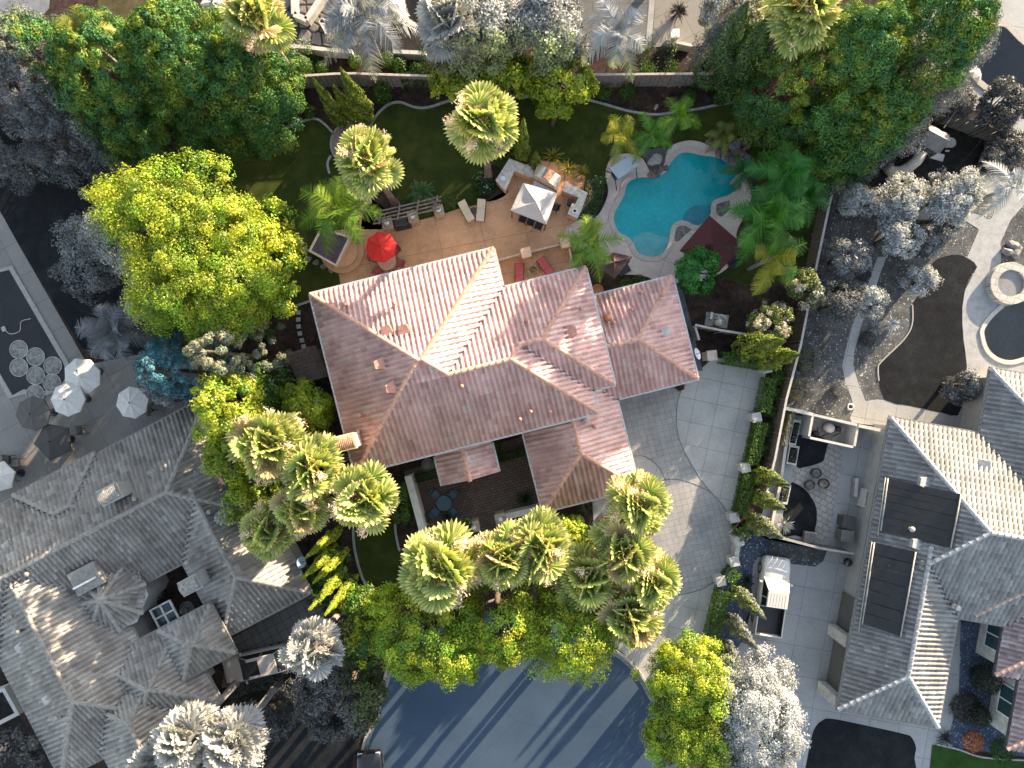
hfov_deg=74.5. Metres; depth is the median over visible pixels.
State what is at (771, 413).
round shrub
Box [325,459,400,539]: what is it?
fan palm
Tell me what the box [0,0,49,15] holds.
terrace
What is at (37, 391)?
pool float
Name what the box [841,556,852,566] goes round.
kettle grill
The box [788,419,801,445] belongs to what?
planter box
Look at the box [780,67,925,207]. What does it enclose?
conifer tree
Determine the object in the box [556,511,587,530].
bush
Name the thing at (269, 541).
fan palm
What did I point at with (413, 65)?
round shrub
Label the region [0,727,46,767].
broadleaf tree
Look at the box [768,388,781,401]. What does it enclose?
round shrub
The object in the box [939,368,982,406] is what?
broadleaf tree
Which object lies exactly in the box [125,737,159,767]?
fan palm
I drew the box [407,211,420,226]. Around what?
pillar
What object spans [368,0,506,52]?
grey soil
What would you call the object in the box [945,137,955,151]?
play table
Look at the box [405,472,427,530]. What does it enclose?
garden wall
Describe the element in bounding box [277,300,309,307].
garden edging
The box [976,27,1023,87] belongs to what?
pool basin
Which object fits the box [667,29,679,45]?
utility box
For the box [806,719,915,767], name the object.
grey lawn
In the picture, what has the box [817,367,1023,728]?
house
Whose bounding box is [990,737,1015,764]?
green shrub
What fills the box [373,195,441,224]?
trellis
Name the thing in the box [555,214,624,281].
feather palm
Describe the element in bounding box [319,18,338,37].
garden wall
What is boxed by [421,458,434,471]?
fountain
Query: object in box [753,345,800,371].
cypress tree
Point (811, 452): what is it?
grey lawn
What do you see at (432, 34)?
fan palm
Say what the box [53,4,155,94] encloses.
feather palm
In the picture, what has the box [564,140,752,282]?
pool deck
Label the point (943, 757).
green lawn
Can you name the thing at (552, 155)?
spiky plant
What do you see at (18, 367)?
pool float
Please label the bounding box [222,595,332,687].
dark driveway
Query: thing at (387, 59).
round shrub
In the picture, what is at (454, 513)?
chair
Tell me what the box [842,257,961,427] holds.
path
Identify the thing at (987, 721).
dark shrub
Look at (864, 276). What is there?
gravel shrub
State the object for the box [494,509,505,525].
pillar
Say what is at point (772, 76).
cypress tree
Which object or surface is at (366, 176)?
fan palm
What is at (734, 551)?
garden wall
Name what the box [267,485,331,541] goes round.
fan palm
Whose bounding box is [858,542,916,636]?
solar heating mat
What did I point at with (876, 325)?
spiky plant
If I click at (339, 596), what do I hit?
cypress tree
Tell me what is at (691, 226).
pool coping
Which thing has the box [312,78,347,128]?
cypress tree
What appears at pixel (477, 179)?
flower bush
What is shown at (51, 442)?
parasol
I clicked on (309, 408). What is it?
broadleaf tree
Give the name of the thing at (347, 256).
spa
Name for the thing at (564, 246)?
pillar
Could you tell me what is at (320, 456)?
fan palm
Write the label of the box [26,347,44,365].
pool float
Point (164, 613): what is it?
skylight window
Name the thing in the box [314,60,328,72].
round shrub
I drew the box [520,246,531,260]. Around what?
pillar
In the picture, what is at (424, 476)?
hedge
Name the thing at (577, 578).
fan palm
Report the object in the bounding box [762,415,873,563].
side yard
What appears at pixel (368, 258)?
chair
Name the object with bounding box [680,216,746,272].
cantilever umbrella
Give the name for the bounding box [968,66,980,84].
rock
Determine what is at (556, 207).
chair
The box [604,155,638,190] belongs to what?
garden swing
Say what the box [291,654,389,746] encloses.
broadleaf tree
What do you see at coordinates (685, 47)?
garden wall
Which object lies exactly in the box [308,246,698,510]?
house
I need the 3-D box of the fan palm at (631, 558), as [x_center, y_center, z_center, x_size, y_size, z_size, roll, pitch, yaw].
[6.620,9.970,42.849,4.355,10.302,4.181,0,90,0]
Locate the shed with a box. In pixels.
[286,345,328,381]
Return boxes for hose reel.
[847,403,853,409]
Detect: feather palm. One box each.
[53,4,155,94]
[74,298,159,367]
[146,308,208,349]
[298,176,384,257]
[322,0,418,82]
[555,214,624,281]
[579,0,647,83]
[600,114,637,166]
[631,112,672,164]
[654,95,701,147]
[704,121,737,157]
[718,154,757,195]
[722,183,808,266]
[740,219,807,295]
[744,138,819,207]
[775,178,830,229]
[972,160,1023,219]
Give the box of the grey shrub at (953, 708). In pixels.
[948,691,983,724]
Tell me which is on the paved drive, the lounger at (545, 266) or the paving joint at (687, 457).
the paving joint at (687, 457)
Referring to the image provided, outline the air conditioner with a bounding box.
[857,487,868,507]
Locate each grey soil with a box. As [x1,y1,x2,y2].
[0,716,52,767]
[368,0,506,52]
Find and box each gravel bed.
[643,148,667,169]
[770,540,826,565]
[781,171,1023,421]
[940,620,1023,756]
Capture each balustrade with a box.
[498,253,520,262]
[531,244,559,254]
[567,248,571,260]
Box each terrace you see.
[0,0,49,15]
[0,212,204,502]
[281,0,369,47]
[653,0,704,46]
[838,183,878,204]
[922,0,1023,133]
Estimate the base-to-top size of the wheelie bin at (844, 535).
1.075 m
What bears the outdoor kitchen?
on the patio
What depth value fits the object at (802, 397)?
46.96 m
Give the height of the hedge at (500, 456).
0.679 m
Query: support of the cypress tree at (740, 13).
on the ground at (736, 302)
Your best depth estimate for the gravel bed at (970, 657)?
47.96 m
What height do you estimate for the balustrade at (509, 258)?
0.885 m
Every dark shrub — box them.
[966,703,992,727]
[968,662,1005,695]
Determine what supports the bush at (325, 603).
on the ground at (736, 302)
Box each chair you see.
[0,455,13,463]
[11,458,24,467]
[74,425,88,434]
[146,405,153,416]
[147,393,153,405]
[366,253,376,263]
[370,266,383,275]
[395,243,401,254]
[396,259,404,268]
[428,488,439,498]
[428,506,440,519]
[447,488,458,499]
[447,506,458,518]
[518,215,527,224]
[526,218,534,227]
[534,221,543,231]
[552,202,560,212]
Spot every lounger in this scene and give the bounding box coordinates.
[458,199,474,223]
[475,199,485,221]
[515,263,523,281]
[536,256,554,274]
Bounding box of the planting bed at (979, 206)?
[972,191,996,218]
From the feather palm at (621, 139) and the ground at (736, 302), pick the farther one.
the ground at (736, 302)
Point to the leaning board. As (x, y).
(854, 488)
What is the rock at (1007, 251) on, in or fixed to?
on the gravel bed at (830, 341)
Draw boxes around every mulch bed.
[372,189,405,220]
[477,165,507,200]
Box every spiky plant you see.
[308,55,319,65]
[438,510,457,523]
[503,143,514,159]
[516,489,533,506]
[541,147,563,167]
[558,158,577,181]
[572,163,590,181]
[577,501,594,517]
[669,0,688,22]
[739,574,753,588]
[773,515,794,535]
[867,320,882,334]
[885,315,901,333]
[937,730,955,745]
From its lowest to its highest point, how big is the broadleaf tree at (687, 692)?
7.240 m
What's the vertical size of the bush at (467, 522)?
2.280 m
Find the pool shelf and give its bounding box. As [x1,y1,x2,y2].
[633,232,668,256]
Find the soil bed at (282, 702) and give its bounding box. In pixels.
[221,676,359,722]
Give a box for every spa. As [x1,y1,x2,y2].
[308,229,363,273]
[985,262,1023,304]
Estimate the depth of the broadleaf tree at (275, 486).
43.21 m
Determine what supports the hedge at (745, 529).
on the ground at (736, 302)
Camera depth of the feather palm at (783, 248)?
42.65 m
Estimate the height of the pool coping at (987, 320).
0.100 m
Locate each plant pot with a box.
[593,284,602,293]
[674,384,685,391]
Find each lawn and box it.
[0,123,156,359]
[97,0,171,19]
[183,97,824,304]
[257,722,360,767]
[354,521,402,602]
[405,0,418,21]
[780,482,816,536]
[796,435,827,467]
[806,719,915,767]
[879,255,976,415]
[930,745,1023,767]
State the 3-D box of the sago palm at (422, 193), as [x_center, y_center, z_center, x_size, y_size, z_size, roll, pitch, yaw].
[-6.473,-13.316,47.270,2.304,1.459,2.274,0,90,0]
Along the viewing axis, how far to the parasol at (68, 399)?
45.77 m
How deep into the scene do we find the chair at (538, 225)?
47.52 m
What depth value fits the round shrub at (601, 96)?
47.30 m
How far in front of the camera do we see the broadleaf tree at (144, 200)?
38.89 m
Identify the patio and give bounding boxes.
[339,160,593,284]
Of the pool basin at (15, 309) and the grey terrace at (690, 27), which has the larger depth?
the grey terrace at (690, 27)
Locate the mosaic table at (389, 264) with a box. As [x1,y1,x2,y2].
[378,256,395,269]
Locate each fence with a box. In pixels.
[284,71,768,89]
[687,326,699,340]
[690,324,745,335]
[752,530,853,555]
[757,180,833,490]
[929,108,1010,140]
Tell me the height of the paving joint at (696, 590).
0.012 m
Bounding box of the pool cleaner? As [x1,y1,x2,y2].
[1,318,30,333]
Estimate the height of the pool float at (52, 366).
0.063 m
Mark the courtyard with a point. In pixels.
(484, 499)
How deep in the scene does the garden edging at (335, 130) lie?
47.90 m
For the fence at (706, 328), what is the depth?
46.48 m
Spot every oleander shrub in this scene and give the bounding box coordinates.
[746,298,794,342]
[785,267,827,310]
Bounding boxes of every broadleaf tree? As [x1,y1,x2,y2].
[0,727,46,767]
[46,259,104,306]
[48,210,126,294]
[75,146,265,308]
[118,221,297,345]
[188,370,266,450]
[199,435,253,487]
[214,484,272,526]
[226,193,309,297]
[228,477,286,508]
[241,699,295,741]
[246,359,297,414]
[279,377,336,434]
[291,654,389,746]
[336,581,398,675]
[362,580,487,694]
[418,0,532,81]
[427,59,493,101]
[438,580,555,672]
[478,51,534,99]
[503,0,592,77]
[519,581,621,689]
[521,44,599,104]
[535,89,573,127]
[551,512,593,581]
[630,626,747,731]
[639,710,743,767]
[673,245,720,296]
[698,0,764,71]
[717,642,811,767]
[818,278,864,324]
[823,234,873,279]
[836,181,876,218]
[851,283,890,320]
[868,170,930,222]
[873,213,927,259]
[897,264,943,298]
[912,223,954,258]
[918,165,986,229]
[921,214,963,233]
[939,84,979,119]
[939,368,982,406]
[949,220,966,233]
[973,74,1023,128]
[973,133,1023,173]
[982,123,1023,151]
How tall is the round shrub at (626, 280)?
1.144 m
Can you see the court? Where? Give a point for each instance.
(589, 6)
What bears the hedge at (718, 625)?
on the blue gravel
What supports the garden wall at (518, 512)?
on the courtyard
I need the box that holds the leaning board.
[850,478,858,496]
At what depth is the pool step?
47.97 m
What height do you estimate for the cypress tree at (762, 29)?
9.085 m
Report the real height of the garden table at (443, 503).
0.737 m
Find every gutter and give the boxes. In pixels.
[364,671,390,749]
[583,633,654,706]
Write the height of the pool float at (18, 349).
0.063 m
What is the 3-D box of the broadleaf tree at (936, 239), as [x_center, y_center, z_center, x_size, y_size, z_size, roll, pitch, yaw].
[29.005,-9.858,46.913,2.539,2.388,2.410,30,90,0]
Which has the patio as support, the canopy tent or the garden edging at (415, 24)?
the canopy tent
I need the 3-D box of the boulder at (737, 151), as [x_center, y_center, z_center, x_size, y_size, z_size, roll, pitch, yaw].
[15.903,-16.507,47.858,0.821,0.355,0.626,-19,90,0]
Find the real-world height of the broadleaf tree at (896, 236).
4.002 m
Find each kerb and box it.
[361,667,387,749]
[587,633,652,693]
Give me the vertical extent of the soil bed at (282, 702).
0.001 m
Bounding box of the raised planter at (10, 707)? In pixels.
[0,683,23,724]
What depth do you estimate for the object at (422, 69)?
46.48 m
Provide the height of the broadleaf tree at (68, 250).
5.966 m
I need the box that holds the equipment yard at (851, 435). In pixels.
[799,414,858,447]
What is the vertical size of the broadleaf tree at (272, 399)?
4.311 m
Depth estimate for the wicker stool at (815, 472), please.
47.64 m
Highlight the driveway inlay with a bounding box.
[633,455,663,480]
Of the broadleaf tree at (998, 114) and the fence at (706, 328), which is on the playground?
the broadleaf tree at (998, 114)
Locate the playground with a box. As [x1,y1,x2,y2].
[852,118,986,191]
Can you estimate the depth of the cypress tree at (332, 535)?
44.12 m
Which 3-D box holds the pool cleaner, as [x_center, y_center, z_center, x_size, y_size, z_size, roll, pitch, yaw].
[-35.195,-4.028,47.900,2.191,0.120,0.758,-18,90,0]
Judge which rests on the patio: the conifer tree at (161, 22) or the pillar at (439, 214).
the pillar at (439, 214)
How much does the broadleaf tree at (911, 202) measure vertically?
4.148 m
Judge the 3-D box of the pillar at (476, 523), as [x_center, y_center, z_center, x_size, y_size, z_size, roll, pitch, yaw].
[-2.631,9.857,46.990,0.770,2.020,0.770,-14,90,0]
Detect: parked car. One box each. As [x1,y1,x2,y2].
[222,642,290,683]
[357,749,383,767]
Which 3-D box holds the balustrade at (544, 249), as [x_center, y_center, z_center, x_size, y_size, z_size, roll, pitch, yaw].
[2.323,-9.522,47.557,2.066,0.885,0.200,-14,90,0]
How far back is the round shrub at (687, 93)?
47.30 m
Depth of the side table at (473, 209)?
47.55 m
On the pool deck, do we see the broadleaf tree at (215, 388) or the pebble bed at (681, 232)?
the pebble bed at (681, 232)
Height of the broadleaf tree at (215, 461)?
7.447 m
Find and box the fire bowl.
[528,265,539,275]
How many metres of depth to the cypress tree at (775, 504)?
45.30 m
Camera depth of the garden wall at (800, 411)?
46.54 m
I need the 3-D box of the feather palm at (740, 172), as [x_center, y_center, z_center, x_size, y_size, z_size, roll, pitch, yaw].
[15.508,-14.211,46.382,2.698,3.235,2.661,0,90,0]
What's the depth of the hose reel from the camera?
47.87 m
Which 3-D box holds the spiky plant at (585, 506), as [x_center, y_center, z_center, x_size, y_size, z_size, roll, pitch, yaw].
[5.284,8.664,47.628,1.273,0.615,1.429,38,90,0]
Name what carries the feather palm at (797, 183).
on the lawn at (425, 151)
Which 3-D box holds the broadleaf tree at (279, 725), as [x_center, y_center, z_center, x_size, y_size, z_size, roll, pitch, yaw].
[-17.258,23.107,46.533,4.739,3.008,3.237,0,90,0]
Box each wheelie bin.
[835,528,854,542]
[836,514,856,528]
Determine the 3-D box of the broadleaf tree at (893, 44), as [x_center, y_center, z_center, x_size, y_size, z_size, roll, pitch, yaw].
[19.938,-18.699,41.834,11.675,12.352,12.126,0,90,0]
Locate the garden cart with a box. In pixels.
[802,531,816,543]
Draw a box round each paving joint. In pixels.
[665,479,709,491]
[676,391,726,511]
[679,582,713,594]
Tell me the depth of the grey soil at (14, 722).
48.00 m
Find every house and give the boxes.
[0,397,312,767]
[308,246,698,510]
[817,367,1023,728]
[974,593,1023,753]
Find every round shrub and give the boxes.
[264,329,275,340]
[303,104,316,118]
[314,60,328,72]
[347,53,361,68]
[364,56,379,72]
[370,81,392,104]
[381,51,396,69]
[391,56,408,73]
[408,60,421,73]
[440,192,456,209]
[531,95,539,104]
[597,84,612,100]
[618,278,632,287]
[619,83,635,101]
[630,274,646,283]
[681,89,698,105]
[712,91,727,106]
[725,351,735,362]
[753,442,768,456]
[758,422,772,436]
[763,404,777,417]
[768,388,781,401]
[770,370,787,385]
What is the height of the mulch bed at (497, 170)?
0.001 m
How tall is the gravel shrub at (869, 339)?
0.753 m
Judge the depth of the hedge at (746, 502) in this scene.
46.77 m
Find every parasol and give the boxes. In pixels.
[0,461,24,490]
[16,396,57,430]
[34,424,74,460]
[51,382,91,416]
[65,358,102,392]
[116,386,152,418]
[200,0,222,10]
[365,232,396,262]
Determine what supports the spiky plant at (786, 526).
on the side yard at (854, 461)
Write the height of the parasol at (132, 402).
2.640 m
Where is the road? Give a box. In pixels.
[368,611,678,767]
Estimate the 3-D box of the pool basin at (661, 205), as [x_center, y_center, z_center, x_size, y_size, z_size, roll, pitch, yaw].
[11.574,-13.383,47.982,9.402,0.001,5.482,-37,90,0]
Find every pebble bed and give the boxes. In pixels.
[674,226,690,240]
[716,201,729,216]
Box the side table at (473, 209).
[470,207,476,212]
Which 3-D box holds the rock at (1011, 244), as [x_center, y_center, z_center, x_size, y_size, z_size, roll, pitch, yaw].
[35.643,-9.874,47.908,1.034,0.573,0.559,15,90,0]
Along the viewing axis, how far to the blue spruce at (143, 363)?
41.80 m
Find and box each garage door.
[826,622,848,691]
[837,591,854,630]
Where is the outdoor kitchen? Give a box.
[495,158,586,220]
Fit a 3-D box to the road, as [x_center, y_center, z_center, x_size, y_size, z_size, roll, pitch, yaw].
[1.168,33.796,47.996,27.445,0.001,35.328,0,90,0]
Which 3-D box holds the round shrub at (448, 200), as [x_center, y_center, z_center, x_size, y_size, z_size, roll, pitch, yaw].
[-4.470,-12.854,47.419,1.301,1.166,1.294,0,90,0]
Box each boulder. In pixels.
[647,169,654,177]
[715,148,721,158]
[722,156,729,162]
[728,156,734,162]
[729,140,740,149]
[730,148,741,155]
[739,150,746,157]
[742,145,750,149]
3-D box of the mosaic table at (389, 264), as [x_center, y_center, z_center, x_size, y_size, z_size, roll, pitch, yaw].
[-8.798,-8.640,47.639,1.280,0.738,1.280,0,90,0]
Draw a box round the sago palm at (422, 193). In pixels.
[405,179,435,212]
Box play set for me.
[883,106,958,176]
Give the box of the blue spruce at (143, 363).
[132,319,245,409]
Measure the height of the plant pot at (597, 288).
0.700 m
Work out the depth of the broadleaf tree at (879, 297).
45.24 m
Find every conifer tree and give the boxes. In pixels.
[0,0,176,191]
[0,38,136,196]
[44,4,239,185]
[115,0,291,170]
[185,35,309,154]
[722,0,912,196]
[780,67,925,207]
[785,0,1003,193]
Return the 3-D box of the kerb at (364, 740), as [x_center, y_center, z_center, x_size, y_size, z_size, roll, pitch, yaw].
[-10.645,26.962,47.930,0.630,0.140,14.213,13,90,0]
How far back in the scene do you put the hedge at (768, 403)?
46.78 m
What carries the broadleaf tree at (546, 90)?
on the lawn at (425, 151)
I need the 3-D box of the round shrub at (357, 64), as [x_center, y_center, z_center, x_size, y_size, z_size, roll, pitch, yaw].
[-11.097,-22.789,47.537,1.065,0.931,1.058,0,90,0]
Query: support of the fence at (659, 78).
on the ground at (736, 302)
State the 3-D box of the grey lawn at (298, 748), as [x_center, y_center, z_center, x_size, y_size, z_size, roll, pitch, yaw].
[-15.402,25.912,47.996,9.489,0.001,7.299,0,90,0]
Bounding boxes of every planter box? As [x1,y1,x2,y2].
[779,485,790,503]
[785,445,799,465]
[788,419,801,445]
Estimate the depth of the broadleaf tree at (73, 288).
44.86 m
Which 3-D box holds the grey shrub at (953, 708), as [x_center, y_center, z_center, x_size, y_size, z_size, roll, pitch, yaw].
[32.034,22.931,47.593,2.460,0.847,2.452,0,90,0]
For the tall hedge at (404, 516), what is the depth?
46.17 m
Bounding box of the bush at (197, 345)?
[182,312,292,388]
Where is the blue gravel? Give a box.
[707,533,825,656]
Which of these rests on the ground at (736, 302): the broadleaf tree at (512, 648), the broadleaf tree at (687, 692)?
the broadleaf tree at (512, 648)
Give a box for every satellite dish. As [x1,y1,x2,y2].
[297,556,306,567]
[694,348,701,358]
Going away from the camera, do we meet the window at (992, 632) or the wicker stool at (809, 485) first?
the window at (992, 632)
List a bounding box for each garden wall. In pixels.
[286,44,353,58]
[291,0,327,26]
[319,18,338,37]
[393,50,426,59]
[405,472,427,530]
[505,503,539,519]
[674,41,692,51]
[730,543,740,556]
[770,417,790,528]
[786,407,813,415]
[857,424,880,431]
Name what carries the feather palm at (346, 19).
on the ground at (736, 302)
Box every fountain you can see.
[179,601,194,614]
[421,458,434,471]
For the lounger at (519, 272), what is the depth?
47.59 m
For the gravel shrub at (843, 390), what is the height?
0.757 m
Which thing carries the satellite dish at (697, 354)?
attached to the house at (455, 366)
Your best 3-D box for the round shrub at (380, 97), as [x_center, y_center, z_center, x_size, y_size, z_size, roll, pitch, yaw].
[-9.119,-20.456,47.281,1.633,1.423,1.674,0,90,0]
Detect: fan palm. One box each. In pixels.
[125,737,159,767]
[150,681,240,767]
[191,680,280,767]
[196,749,206,767]
[219,0,296,73]
[225,406,314,487]
[238,495,302,563]
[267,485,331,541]
[277,605,346,682]
[280,431,349,509]
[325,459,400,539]
[333,123,404,208]
[397,518,485,613]
[414,0,479,65]
[442,80,519,181]
[471,518,532,591]
[505,505,575,586]
[550,539,619,612]
[587,518,657,587]
[592,584,664,656]
[603,469,673,537]
[619,547,682,611]
[740,0,841,88]
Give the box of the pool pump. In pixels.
[704,312,728,328]
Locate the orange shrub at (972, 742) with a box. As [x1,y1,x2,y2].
[962,730,983,752]
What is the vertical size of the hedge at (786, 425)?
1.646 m
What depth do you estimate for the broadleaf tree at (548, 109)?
44.77 m
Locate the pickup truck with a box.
[751,553,792,637]
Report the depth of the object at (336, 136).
47.99 m
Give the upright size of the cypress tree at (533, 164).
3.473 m
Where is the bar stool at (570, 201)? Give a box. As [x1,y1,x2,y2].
[567,198,573,206]
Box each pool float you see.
[9,340,27,358]
[9,358,27,376]
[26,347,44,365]
[26,366,44,384]
[26,385,44,398]
[43,356,61,374]
[43,374,61,391]
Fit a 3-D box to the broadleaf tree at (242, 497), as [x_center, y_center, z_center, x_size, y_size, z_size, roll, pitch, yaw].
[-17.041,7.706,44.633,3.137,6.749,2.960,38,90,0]
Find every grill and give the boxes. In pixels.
[393,217,411,231]
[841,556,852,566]
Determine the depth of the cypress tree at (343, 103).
44.77 m
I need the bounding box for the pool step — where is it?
[683,205,710,224]
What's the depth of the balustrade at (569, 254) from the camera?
47.14 m
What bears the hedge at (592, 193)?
on the ground at (736, 302)
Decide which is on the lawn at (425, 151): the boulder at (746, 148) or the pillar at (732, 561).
the boulder at (746, 148)
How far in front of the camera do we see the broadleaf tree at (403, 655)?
40.08 m
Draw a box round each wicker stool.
[804,480,814,490]
[810,468,821,477]
[818,478,829,488]
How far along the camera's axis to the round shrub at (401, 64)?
47.31 m
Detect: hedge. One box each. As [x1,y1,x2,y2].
[228,673,300,702]
[391,481,412,524]
[400,70,435,89]
[414,469,436,482]
[492,440,526,462]
[580,174,606,220]
[703,585,731,644]
[717,351,770,370]
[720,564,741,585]
[731,471,755,517]
[731,522,751,541]
[742,421,768,466]
[752,377,777,413]
[775,410,796,446]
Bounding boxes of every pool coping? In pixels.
[0,265,68,398]
[609,147,740,261]
[938,10,1023,91]
[979,301,1023,364]
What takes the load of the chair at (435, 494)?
on the courtyard
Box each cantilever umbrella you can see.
[600,252,631,278]
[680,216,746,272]
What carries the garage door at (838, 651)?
in the house at (975, 459)
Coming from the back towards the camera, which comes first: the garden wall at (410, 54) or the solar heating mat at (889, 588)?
the garden wall at (410, 54)
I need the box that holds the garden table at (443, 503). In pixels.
[436,496,451,510]
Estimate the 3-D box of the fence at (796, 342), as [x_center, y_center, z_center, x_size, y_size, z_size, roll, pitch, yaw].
[19.869,-3.461,47.087,0.373,1.825,22.200,12,90,0]
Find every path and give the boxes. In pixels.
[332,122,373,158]
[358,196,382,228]
[646,0,654,46]
[791,438,843,540]
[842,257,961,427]
[913,175,1023,414]
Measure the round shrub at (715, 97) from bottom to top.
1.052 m
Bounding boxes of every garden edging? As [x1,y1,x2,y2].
[261,117,334,134]
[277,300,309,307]
[326,155,331,173]
[330,121,378,157]
[352,529,374,594]
[371,94,756,123]
[394,524,400,550]
[400,0,417,27]
[877,305,913,380]
[937,744,1023,760]
[976,131,996,170]
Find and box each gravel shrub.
[831,380,847,396]
[856,268,871,281]
[859,331,876,347]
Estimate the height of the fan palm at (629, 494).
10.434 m
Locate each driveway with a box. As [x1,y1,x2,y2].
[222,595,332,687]
[591,358,765,709]
[708,551,960,767]
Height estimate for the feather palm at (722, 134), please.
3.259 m
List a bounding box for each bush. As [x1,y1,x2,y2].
[182,312,292,388]
[300,567,324,604]
[303,544,350,593]
[318,573,359,615]
[457,517,479,538]
[471,170,498,195]
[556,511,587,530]
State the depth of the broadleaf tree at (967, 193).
44.30 m
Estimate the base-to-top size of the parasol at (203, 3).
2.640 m
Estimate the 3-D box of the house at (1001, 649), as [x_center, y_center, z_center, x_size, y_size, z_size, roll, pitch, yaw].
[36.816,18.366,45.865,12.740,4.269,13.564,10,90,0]
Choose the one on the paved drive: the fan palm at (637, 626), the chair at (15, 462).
the fan palm at (637, 626)
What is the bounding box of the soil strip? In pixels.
[980,146,1023,181]
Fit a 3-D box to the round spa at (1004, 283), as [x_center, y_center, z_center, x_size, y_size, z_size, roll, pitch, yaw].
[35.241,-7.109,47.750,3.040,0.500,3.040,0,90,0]
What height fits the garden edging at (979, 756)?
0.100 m
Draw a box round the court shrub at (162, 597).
[157,589,169,603]
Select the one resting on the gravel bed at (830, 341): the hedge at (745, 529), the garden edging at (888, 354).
the garden edging at (888, 354)
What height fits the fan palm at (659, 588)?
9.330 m
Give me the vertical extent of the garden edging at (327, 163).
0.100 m
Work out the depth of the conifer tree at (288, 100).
42.97 m
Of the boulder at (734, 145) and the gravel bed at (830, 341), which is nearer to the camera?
the boulder at (734, 145)
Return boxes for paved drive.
[605,386,733,594]
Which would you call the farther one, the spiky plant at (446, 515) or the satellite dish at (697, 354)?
the spiky plant at (446, 515)
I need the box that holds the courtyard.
[404,437,556,537]
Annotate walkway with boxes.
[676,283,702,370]
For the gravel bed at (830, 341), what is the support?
on the ground at (736, 302)
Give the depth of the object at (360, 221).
47.99 m
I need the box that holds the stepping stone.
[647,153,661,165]
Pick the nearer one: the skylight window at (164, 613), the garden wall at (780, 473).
the skylight window at (164, 613)
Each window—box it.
[149,599,179,627]
[983,625,999,651]
[995,681,1013,718]
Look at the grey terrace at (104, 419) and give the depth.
47.99 m
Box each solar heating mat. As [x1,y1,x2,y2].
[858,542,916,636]
[877,478,961,547]
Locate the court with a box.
[571,0,648,47]
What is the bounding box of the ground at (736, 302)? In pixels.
[0,0,1023,767]
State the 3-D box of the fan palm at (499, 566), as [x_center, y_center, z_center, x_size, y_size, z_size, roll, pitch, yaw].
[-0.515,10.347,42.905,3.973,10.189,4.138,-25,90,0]
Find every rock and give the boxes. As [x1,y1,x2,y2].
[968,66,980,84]
[1000,248,1013,255]
[1006,240,1019,248]
[1010,245,1022,258]
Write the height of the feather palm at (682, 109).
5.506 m
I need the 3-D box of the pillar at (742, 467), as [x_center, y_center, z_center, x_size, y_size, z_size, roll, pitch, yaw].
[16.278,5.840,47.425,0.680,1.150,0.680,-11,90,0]
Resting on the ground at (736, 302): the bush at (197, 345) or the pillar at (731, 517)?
the bush at (197, 345)
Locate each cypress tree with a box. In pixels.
[301,543,338,579]
[304,525,342,557]
[308,567,347,610]
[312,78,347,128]
[312,547,349,583]
[324,573,359,615]
[331,83,358,125]
[339,67,374,125]
[513,117,530,162]
[528,151,541,170]
[683,1,749,91]
[707,14,770,97]
[717,638,743,669]
[723,612,757,649]
[729,585,765,618]
[731,330,785,362]
[739,2,803,86]
[744,512,782,538]
[748,488,786,510]
[751,466,789,487]
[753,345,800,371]
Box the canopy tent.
[511,183,556,230]
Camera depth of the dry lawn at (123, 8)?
48.00 m
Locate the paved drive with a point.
(691, 537)
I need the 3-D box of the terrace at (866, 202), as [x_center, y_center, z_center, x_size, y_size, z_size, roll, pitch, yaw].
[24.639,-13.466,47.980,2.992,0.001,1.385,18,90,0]
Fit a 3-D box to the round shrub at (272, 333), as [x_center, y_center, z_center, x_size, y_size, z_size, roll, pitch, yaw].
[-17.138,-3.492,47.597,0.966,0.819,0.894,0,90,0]
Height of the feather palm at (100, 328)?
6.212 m
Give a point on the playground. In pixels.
(965, 150)
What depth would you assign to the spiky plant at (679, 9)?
47.63 m
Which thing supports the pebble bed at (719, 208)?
on the pool deck
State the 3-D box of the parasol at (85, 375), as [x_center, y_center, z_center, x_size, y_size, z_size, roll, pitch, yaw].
[-29.301,-0.555,46.680,2.330,2.640,2.305,-39,90,0]
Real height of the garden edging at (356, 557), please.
0.100 m
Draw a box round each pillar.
[381,217,395,232]
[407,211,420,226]
[433,204,445,219]
[470,517,480,532]
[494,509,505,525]
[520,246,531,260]
[559,237,570,250]
[702,350,717,360]
[712,573,726,586]
[725,510,739,522]
[725,554,739,566]
[730,533,744,546]
[736,462,750,472]
[747,412,761,422]
[757,366,772,373]
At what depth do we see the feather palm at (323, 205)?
42.01 m
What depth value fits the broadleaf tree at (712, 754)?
42.30 m
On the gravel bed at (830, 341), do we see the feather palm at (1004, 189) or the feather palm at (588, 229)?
the feather palm at (1004, 189)
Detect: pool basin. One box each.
[0,270,64,394]
[614,153,736,256]
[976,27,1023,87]
[984,301,1023,359]

